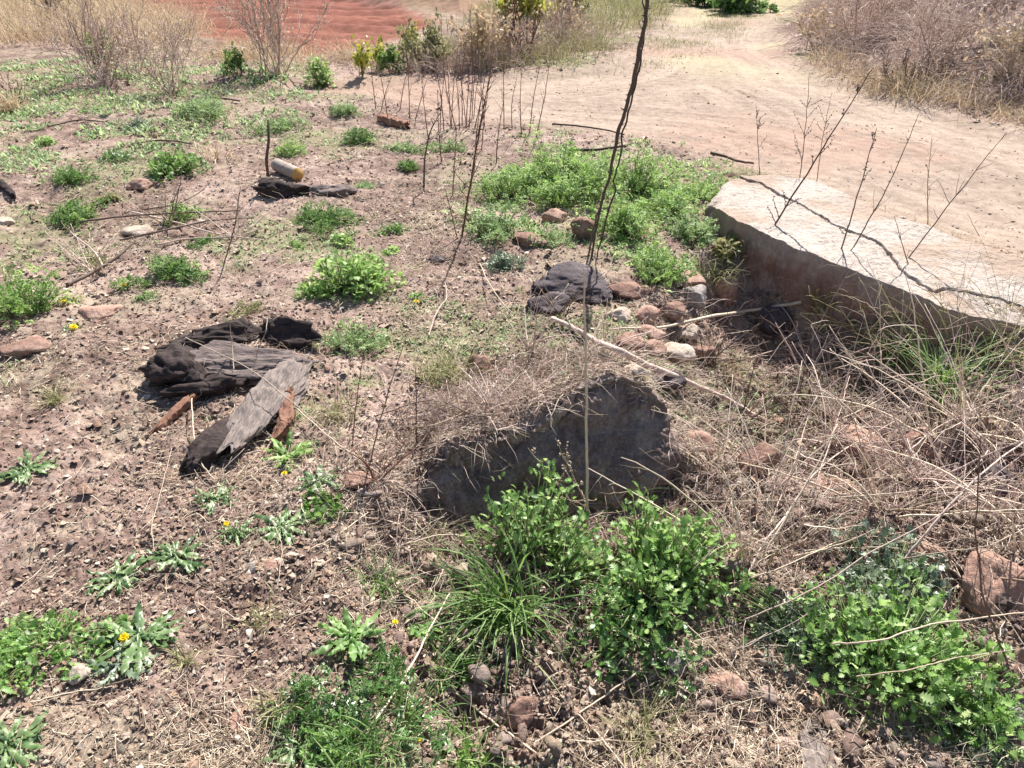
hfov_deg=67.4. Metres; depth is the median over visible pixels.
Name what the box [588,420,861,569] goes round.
dead weed
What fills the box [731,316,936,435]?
dead weed
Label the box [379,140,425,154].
leafy weed
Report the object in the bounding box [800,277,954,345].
dead weed
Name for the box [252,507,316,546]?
dandelion
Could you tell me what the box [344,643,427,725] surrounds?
grass tuft
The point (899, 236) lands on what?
dead stalk
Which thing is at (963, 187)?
dead stalk
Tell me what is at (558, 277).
stone
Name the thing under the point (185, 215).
leafy weed
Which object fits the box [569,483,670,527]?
grass tuft
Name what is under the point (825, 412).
dead weed
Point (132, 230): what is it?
stone
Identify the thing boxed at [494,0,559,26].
bush
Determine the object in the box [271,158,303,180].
log
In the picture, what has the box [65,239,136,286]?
stick
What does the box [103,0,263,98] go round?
bare shrub
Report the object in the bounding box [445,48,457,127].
dead stalk
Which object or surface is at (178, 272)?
leafy weed
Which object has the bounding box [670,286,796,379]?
dead weed
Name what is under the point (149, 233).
stick
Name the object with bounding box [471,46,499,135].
dead stalk
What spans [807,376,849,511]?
straw stalk
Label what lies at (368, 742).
grass tuft
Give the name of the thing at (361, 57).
bush
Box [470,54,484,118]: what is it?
dead stalk
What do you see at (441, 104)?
dead stalk
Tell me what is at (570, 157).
leafy weed
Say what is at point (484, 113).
dead stalk
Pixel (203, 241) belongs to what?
leafy weed
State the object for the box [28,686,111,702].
straw stalk
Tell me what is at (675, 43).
short grass
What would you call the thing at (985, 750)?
leafy plant
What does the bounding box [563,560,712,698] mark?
leafy plant
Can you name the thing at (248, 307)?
leafy weed
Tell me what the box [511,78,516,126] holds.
dead stalk
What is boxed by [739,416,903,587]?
straw stalk
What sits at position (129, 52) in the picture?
bare shrub
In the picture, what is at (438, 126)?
dead stalk
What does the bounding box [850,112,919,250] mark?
dead stalk
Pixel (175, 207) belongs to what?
dead weed
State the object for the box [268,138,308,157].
leafy weed
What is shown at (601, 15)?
dry grass
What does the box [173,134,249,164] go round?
grass tuft
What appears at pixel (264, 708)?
grass tuft
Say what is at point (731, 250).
leafy weed
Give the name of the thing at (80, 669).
stone
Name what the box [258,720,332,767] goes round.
dandelion
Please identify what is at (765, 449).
soil clod
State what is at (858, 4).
bush
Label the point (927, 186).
dead stalk
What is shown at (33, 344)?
rock
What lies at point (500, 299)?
straw stalk
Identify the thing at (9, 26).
dry grass
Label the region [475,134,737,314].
ground cover
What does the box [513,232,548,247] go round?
stone
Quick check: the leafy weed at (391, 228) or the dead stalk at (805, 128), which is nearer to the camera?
the leafy weed at (391, 228)
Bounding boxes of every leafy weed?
[0,262,78,329]
[30,135,57,145]
[39,196,111,228]
[49,161,99,186]
[73,252,110,270]
[95,146,135,163]
[96,192,121,203]
[107,252,210,290]
[124,114,147,128]
[131,289,160,304]
[145,149,210,182]
[162,202,210,226]
[171,92,232,124]
[185,232,218,253]
[222,297,264,321]
[239,114,313,137]
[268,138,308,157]
[278,239,306,250]
[290,198,360,239]
[291,281,331,299]
[306,248,407,303]
[309,315,390,359]
[326,233,354,246]
[328,99,361,116]
[339,125,374,146]
[353,179,376,188]
[378,222,410,235]
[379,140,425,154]
[382,244,400,255]
[396,159,420,171]
[424,138,468,153]
[441,196,533,249]
[467,155,596,203]
[481,249,529,273]
[491,163,526,181]
[513,157,620,212]
[514,116,624,204]
[526,219,577,248]
[572,172,666,244]
[589,143,691,198]
[630,240,700,291]
[635,179,708,230]
[665,208,719,247]
[680,174,728,204]
[708,229,745,262]
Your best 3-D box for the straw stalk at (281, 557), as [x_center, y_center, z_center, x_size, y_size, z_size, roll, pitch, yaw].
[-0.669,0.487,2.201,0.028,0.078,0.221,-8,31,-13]
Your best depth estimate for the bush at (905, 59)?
8.72 m
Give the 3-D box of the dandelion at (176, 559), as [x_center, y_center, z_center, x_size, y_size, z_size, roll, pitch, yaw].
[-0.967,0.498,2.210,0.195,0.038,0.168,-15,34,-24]
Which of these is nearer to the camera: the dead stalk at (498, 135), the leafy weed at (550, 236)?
the leafy weed at (550, 236)
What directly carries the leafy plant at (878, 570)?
on the ground at (718, 84)
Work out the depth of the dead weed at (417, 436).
2.77 m
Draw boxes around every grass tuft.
[0,80,34,113]
[20,372,77,409]
[154,628,220,674]
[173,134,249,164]
[221,581,285,639]
[240,679,306,737]
[292,372,378,432]
[307,694,432,767]
[332,542,427,612]
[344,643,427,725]
[350,661,466,766]
[382,325,519,391]
[402,506,615,704]
[407,498,482,569]
[408,617,492,718]
[418,573,535,681]
[439,704,510,767]
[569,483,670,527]
[599,677,697,767]
[687,244,749,290]
[705,334,769,390]
[789,280,846,321]
[857,324,929,376]
[878,307,1023,431]
[944,303,1023,372]
[948,671,1023,749]
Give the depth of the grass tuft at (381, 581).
2.22 m
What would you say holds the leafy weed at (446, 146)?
on the ground at (718, 84)
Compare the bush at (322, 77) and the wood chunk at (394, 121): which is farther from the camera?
the bush at (322, 77)
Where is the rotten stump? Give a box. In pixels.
[138,316,321,398]
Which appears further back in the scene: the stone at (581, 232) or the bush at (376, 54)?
the bush at (376, 54)
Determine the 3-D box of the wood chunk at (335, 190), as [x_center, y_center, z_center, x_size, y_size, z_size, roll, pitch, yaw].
[-1.222,-1.308,5.235,0.326,0.101,0.217,0,31,0]
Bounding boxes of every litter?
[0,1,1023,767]
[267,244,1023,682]
[332,274,1023,767]
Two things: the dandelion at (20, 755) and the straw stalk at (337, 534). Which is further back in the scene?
the straw stalk at (337, 534)
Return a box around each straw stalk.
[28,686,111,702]
[48,671,143,698]
[142,180,209,209]
[151,448,171,556]
[185,337,327,431]
[191,398,214,479]
[230,307,239,369]
[252,318,267,373]
[272,520,282,591]
[296,408,390,481]
[308,512,367,549]
[352,402,482,447]
[375,594,449,719]
[376,400,511,416]
[400,534,487,545]
[428,281,447,336]
[451,691,555,766]
[480,264,543,323]
[526,641,676,748]
[552,695,624,767]
[619,576,790,735]
[686,478,993,501]
[698,544,831,590]
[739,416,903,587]
[744,454,1023,620]
[745,320,911,359]
[769,417,807,525]
[800,382,943,432]
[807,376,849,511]
[832,612,1023,644]
[856,649,1015,676]
[872,387,1023,472]
[901,528,1023,559]
[904,442,1023,560]
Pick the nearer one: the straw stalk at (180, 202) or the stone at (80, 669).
the stone at (80, 669)
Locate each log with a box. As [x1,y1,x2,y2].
[250,177,310,198]
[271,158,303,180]
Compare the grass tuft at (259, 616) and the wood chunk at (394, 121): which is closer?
the grass tuft at (259, 616)
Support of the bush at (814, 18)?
on the ground at (718, 84)
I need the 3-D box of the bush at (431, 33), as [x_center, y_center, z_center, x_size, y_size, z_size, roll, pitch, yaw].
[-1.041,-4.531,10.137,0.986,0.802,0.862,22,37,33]
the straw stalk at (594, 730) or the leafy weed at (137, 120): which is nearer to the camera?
the straw stalk at (594, 730)
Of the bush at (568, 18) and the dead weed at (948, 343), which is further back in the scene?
the bush at (568, 18)
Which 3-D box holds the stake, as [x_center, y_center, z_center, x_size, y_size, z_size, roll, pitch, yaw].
[-1.800,-1.723,5.649,0.084,0.420,0.043,0,31,0]
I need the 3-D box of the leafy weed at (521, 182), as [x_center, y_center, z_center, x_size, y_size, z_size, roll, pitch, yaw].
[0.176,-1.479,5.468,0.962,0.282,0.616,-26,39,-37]
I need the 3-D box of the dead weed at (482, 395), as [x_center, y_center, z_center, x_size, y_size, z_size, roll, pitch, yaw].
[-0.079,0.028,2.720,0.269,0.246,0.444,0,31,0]
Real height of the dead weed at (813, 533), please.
0.384 m
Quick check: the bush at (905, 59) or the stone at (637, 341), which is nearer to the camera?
the stone at (637, 341)
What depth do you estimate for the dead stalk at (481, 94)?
7.13 m
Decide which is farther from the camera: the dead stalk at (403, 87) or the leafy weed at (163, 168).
the dead stalk at (403, 87)
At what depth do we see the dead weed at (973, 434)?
3.06 m
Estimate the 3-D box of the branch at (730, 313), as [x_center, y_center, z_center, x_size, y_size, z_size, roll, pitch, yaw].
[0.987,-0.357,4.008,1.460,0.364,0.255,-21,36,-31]
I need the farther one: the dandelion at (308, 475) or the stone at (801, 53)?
the stone at (801, 53)
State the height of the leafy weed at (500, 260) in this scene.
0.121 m
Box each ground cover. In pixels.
[0,2,1021,767]
[0,54,319,184]
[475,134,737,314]
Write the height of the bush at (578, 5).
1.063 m
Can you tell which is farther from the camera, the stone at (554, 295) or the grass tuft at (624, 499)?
the stone at (554, 295)
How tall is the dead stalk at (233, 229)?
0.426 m
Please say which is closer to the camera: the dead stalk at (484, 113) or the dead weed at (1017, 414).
the dead weed at (1017, 414)
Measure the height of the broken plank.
0.107 m
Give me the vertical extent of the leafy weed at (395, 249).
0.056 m
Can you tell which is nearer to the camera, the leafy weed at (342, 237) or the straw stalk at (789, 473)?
the straw stalk at (789, 473)
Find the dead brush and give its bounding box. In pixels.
[758,0,1023,118]
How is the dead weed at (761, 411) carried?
on the ground at (718, 84)
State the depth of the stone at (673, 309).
3.88 m
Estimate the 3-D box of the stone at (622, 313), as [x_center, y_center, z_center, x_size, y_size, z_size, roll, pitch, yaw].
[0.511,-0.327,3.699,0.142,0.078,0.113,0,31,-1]
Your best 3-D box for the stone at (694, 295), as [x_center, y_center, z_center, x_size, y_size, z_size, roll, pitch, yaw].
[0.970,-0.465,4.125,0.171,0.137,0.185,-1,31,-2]
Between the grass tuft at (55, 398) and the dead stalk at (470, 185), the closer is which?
the grass tuft at (55, 398)
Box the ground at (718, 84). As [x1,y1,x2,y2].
[0,0,1023,767]
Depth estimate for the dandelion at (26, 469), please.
2.61 m
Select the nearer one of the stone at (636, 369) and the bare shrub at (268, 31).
the stone at (636, 369)
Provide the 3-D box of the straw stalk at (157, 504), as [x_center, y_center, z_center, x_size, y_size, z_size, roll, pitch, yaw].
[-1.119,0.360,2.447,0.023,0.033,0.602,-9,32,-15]
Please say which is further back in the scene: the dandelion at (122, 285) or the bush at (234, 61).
the bush at (234, 61)
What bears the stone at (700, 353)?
on the ground at (718, 84)
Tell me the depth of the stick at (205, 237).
4.52 m
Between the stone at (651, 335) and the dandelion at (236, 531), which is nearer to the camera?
the dandelion at (236, 531)
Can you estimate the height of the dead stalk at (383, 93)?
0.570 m
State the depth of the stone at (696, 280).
4.27 m
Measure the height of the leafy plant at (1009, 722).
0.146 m
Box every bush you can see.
[220,41,261,77]
[303,53,336,88]
[347,34,372,76]
[365,34,393,71]
[374,43,405,73]
[390,7,453,69]
[397,20,420,66]
[443,0,515,68]
[475,0,549,58]
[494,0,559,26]
[537,0,590,47]
[558,0,598,17]
[671,0,724,7]
[705,0,780,14]
[771,0,856,48]
[818,0,917,42]
[855,45,953,91]
[885,0,1019,65]
[957,4,1023,82]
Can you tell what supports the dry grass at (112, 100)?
on the ground at (718, 84)
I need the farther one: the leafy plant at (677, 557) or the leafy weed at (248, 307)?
the leafy weed at (248, 307)
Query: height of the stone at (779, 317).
0.173 m
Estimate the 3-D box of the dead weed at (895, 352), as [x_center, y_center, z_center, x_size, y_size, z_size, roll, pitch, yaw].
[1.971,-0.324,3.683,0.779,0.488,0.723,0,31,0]
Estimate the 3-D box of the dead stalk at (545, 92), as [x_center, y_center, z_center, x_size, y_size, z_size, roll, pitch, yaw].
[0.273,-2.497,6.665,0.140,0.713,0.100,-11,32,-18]
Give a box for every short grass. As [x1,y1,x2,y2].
[542,7,788,80]
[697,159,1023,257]
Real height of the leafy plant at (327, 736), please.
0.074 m
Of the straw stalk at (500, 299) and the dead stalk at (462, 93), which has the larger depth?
the dead stalk at (462, 93)
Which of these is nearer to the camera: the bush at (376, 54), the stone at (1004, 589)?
the stone at (1004, 589)
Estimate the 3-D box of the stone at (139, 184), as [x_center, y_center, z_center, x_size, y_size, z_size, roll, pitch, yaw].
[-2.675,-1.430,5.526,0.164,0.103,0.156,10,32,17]
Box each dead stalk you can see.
[210,186,248,262]
[332,356,363,446]
[369,63,376,108]
[370,336,407,461]
[375,70,393,110]
[378,65,388,117]
[393,63,409,109]
[404,49,411,117]
[418,78,430,136]
[421,112,440,190]
[430,52,443,130]
[433,90,443,161]
[436,74,444,130]
[438,35,456,129]
[444,54,453,123]
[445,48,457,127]
[445,190,457,238]
[448,129,464,194]
[452,77,494,238]
[454,68,459,128]
[455,59,465,122]
[459,39,467,124]
[463,52,472,127]
[464,5,472,128]
[467,42,477,118]
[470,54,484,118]
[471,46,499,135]
[473,77,490,171]
[474,65,491,127]
[478,68,484,127]
[480,72,492,149]
[492,49,514,127]
[494,100,505,163]
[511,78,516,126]
[518,69,527,134]
[528,63,541,132]
[528,447,596,510]
[536,53,551,135]
[555,438,592,516]
[583,268,588,536]
[756,110,766,174]
[767,67,873,224]
[793,72,820,177]
[813,94,833,181]
[839,128,876,248]
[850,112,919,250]
[894,216,908,263]
[908,133,1006,257]
[925,138,940,224]
[974,436,1009,665]
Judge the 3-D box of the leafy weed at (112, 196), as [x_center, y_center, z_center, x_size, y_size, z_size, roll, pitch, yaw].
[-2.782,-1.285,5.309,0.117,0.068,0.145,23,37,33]
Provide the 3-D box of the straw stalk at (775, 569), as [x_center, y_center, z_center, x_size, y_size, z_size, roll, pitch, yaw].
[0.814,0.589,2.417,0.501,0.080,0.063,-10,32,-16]
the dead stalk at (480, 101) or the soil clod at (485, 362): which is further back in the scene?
the dead stalk at (480, 101)
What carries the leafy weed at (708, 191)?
on the ground at (718, 84)
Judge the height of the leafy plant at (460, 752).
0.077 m
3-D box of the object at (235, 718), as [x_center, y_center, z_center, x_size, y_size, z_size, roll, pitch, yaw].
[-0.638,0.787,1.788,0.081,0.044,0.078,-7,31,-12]
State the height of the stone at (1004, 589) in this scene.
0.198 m
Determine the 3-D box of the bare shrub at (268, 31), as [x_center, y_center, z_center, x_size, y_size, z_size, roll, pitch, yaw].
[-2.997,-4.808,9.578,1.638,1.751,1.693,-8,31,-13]
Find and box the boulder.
[424,375,686,533]
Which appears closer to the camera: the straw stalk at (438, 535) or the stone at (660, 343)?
the straw stalk at (438, 535)
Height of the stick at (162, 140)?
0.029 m
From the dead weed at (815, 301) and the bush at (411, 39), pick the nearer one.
the dead weed at (815, 301)
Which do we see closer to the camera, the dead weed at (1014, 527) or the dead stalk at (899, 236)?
the dead weed at (1014, 527)
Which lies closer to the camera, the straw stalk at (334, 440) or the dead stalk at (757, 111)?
the straw stalk at (334, 440)
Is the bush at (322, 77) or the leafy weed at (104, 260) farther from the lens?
the bush at (322, 77)
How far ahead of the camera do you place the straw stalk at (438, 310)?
3.69 m
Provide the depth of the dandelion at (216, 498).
2.45 m
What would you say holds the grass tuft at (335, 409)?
on the ground at (718, 84)
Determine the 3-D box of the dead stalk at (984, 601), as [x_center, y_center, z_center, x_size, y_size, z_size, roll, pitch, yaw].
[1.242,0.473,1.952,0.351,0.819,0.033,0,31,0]
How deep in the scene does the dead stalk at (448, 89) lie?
7.24 m
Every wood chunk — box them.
[178,416,230,476]
[308,184,357,197]
[377,113,410,129]
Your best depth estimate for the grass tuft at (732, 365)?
3.81 m
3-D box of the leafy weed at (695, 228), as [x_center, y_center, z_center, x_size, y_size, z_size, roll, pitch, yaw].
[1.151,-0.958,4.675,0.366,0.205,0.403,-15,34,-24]
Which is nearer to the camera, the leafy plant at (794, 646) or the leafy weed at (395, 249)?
the leafy plant at (794, 646)
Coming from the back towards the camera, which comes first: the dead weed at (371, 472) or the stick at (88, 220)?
the stick at (88, 220)
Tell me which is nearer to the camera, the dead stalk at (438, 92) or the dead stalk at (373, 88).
the dead stalk at (438, 92)
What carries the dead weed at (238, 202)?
on the ground at (718, 84)
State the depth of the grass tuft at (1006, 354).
3.52 m
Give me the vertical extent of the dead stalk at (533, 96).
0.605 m
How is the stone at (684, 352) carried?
on the ground at (718, 84)
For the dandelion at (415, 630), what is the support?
on the ground at (718, 84)
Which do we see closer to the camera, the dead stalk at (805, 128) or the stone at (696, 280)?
the stone at (696, 280)
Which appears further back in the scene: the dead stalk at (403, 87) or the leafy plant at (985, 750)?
the dead stalk at (403, 87)
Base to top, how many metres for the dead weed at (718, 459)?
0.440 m
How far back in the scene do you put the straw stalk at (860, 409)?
3.48 m
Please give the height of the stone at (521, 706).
0.088 m
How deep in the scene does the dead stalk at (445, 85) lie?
6.93 m
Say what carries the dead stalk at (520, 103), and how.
on the ground at (718, 84)
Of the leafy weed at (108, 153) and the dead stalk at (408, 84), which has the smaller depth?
the leafy weed at (108, 153)
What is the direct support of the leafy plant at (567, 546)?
on the ground at (718, 84)
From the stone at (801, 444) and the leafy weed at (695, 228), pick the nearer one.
the stone at (801, 444)
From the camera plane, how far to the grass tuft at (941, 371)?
3.49 m
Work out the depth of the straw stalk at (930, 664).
1.97 m
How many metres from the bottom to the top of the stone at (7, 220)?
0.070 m
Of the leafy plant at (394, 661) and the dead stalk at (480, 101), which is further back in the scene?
the dead stalk at (480, 101)
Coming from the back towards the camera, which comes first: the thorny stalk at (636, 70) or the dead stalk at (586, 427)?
the thorny stalk at (636, 70)
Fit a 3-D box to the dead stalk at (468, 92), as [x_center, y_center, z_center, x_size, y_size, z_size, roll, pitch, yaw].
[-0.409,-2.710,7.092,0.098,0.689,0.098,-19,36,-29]
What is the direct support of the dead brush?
on the ground at (718, 84)
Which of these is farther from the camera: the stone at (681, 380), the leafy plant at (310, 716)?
the stone at (681, 380)
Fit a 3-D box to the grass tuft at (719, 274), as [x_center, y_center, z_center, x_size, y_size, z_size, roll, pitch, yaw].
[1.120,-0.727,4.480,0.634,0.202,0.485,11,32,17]
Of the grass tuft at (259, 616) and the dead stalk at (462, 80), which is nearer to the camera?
the grass tuft at (259, 616)
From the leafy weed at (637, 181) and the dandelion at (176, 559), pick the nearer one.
the dandelion at (176, 559)
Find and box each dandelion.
[0,448,57,484]
[0,709,48,767]
[51,293,86,303]
[62,322,83,330]
[84,549,147,598]
[85,601,183,675]
[85,640,159,691]
[115,283,131,290]
[139,534,209,573]
[192,480,237,515]
[214,517,256,545]
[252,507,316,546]
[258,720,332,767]
[259,428,313,474]
[290,463,342,492]
[310,605,398,662]
[395,720,421,767]
[405,609,442,645]
[407,290,424,302]
[545,588,575,614]
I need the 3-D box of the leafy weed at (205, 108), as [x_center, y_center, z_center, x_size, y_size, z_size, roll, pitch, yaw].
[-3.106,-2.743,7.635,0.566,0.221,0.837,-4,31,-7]
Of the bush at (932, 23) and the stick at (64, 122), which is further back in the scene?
the bush at (932, 23)
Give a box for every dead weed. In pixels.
[19,211,178,288]
[115,170,188,225]
[180,178,287,239]
[320,425,415,487]
[347,366,463,453]
[454,344,525,433]
[468,274,582,351]
[511,263,609,317]
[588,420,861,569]
[595,299,666,353]
[647,362,785,495]
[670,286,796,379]
[687,362,848,512]
[700,345,820,454]
[711,440,959,558]
[717,386,1023,554]
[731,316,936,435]
[756,316,971,450]
[760,264,933,404]
[775,268,835,323]
[782,251,1023,499]
[797,325,960,507]
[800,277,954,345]
[803,323,1023,511]
[806,272,935,425]
[822,276,1023,468]
[823,259,985,360]
[844,284,1023,496]
[867,414,1023,603]
[870,243,1022,348]
[875,476,1023,643]
[879,328,1023,585]
[900,293,1023,456]
[938,215,1023,352]
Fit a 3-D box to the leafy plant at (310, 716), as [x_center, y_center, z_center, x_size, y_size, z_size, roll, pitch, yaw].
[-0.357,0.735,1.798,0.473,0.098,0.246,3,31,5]
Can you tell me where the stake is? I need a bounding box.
[265,120,269,176]
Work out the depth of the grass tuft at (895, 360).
3.82 m
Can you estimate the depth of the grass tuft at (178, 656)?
1.91 m
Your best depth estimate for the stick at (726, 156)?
6.32 m
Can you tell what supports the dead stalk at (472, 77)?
on the ground at (718, 84)
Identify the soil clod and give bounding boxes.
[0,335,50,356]
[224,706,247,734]
[262,559,279,569]
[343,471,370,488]
[426,255,445,263]
[467,354,492,376]
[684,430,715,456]
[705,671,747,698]
[733,441,780,477]
[815,473,857,492]
[831,424,885,458]
[898,427,934,453]
[906,540,951,572]
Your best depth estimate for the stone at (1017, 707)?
2.04 m
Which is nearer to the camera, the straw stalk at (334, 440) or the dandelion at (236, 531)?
the dandelion at (236, 531)
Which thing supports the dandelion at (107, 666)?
on the ground at (718, 84)
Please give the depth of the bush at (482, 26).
10.10 m
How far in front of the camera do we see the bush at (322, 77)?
9.35 m
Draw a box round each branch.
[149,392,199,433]
[550,316,765,422]
[608,301,801,330]
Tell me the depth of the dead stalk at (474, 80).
7.43 m
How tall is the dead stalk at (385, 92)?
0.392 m
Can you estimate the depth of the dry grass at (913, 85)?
8.61 m
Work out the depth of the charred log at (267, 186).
5.17 m
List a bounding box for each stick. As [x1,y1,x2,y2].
[0,179,15,198]
[47,119,111,126]
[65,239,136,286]
[70,232,104,268]
[75,210,238,222]
[119,217,253,240]
[131,139,191,144]
[131,211,263,239]
[157,227,265,245]
[182,97,239,102]
[552,123,624,134]
[561,142,631,151]
[710,151,753,163]
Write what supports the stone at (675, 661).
on the ground at (718, 84)
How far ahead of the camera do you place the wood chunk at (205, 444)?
2.64 m
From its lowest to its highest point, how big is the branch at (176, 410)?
0.056 m
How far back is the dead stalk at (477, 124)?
5.72 m
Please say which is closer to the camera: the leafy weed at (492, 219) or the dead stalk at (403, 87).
the leafy weed at (492, 219)
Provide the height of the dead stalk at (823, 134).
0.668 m
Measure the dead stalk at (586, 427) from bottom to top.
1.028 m
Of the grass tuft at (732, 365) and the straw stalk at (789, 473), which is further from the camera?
the grass tuft at (732, 365)
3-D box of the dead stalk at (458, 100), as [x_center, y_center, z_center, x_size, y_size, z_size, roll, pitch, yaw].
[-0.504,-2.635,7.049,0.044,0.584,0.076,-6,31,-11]
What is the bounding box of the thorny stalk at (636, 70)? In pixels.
[587,0,650,257]
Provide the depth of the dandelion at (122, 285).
3.95 m
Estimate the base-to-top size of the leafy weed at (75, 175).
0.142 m
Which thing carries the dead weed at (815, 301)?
on the ground at (718, 84)
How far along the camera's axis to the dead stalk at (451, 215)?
4.50 m
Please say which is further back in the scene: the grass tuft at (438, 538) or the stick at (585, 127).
the stick at (585, 127)
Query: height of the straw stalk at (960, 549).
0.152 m
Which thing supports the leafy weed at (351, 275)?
on the ground at (718, 84)
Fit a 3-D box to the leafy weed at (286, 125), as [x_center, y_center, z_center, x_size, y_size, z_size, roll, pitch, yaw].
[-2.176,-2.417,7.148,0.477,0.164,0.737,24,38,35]
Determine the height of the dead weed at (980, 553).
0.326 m
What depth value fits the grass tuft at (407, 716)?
1.84 m
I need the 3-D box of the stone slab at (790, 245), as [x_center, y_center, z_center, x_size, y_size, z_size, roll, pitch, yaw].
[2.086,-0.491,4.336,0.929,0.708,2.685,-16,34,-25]
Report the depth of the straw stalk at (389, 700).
2.02 m
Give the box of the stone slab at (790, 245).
[704,175,1023,349]
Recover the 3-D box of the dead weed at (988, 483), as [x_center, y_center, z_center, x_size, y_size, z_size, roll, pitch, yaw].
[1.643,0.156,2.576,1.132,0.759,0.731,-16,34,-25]
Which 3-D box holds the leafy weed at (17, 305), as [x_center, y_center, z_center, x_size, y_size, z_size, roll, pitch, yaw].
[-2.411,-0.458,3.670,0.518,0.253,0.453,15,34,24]
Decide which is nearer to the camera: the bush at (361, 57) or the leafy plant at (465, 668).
the leafy plant at (465, 668)
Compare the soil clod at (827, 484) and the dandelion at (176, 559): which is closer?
the dandelion at (176, 559)
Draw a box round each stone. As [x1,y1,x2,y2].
[0,217,15,224]
[66,662,91,684]
[78,304,123,322]
[120,224,152,235]
[126,178,152,189]
[505,696,535,729]
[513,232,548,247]
[527,291,569,313]
[531,261,612,303]
[541,208,566,223]
[570,216,594,239]
[603,307,632,323]
[608,281,652,298]
[617,331,645,355]
[624,363,647,378]
[634,305,659,325]
[636,324,665,340]
[644,339,666,356]
[652,370,686,390]
[660,301,685,320]
[660,648,688,679]
[664,342,695,364]
[673,323,699,339]
[680,284,706,308]
[684,270,705,286]
[691,345,715,359]
[715,276,738,307]
[754,306,792,335]
[794,439,808,448]
[799,50,811,55]
[959,548,1023,620]
[980,464,1017,500]
[1003,698,1023,727]
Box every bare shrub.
[0,67,30,104]
[17,0,157,92]
[22,0,69,17]
[80,0,194,76]
[83,27,116,75]
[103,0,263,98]
[203,0,332,74]
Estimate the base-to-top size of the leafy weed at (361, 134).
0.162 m
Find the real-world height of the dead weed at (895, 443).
0.676 m
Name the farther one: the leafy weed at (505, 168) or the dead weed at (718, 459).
the leafy weed at (505, 168)
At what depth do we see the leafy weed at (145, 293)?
3.82 m
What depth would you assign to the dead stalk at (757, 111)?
5.61 m
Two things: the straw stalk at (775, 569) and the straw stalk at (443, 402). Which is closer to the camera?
the straw stalk at (775, 569)
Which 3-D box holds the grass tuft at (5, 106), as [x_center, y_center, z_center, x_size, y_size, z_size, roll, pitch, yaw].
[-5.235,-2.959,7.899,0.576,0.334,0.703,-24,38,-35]
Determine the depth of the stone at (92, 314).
3.65 m
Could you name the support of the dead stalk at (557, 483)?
on the ground at (718, 84)
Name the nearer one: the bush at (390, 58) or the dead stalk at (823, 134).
the dead stalk at (823, 134)
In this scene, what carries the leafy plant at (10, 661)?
on the ground at (718, 84)
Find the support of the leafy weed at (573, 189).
on the ground at (718, 84)
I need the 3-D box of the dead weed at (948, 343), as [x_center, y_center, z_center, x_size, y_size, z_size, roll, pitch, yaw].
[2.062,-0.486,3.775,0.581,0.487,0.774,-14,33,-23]
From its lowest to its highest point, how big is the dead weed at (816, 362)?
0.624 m
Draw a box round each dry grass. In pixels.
[0,0,238,55]
[0,51,288,166]
[165,27,408,67]
[338,0,685,73]
[785,30,1023,127]
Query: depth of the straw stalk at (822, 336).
4.11 m
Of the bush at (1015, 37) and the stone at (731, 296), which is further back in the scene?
the bush at (1015, 37)
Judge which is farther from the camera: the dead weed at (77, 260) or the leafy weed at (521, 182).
the leafy weed at (521, 182)
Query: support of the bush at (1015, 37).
on the ground at (718, 84)
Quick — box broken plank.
[216,353,314,454]
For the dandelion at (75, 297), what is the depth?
3.80 m
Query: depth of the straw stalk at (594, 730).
1.95 m
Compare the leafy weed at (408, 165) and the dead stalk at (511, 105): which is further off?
the dead stalk at (511, 105)
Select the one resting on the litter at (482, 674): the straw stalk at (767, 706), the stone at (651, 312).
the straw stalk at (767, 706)
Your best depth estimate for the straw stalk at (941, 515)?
2.46 m
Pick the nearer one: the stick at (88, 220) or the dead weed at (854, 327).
the dead weed at (854, 327)
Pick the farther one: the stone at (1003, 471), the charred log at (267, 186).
the charred log at (267, 186)
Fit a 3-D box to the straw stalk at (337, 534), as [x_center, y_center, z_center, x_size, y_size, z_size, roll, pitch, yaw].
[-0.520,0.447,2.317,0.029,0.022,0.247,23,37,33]
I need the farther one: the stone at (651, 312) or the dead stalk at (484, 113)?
the dead stalk at (484, 113)
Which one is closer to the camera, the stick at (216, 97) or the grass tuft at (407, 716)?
the grass tuft at (407, 716)
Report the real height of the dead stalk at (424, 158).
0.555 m
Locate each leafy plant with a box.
[0,608,134,694]
[0,624,27,662]
[257,654,454,761]
[298,708,375,767]
[299,481,350,526]
[341,635,416,698]
[435,723,484,767]
[442,632,500,688]
[462,458,629,625]
[544,526,597,582]
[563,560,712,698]
[584,481,741,666]
[703,557,1023,745]
[749,574,872,682]
[816,514,957,667]
[915,663,1023,767]
[936,697,1019,767]
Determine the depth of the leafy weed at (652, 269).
4.10 m

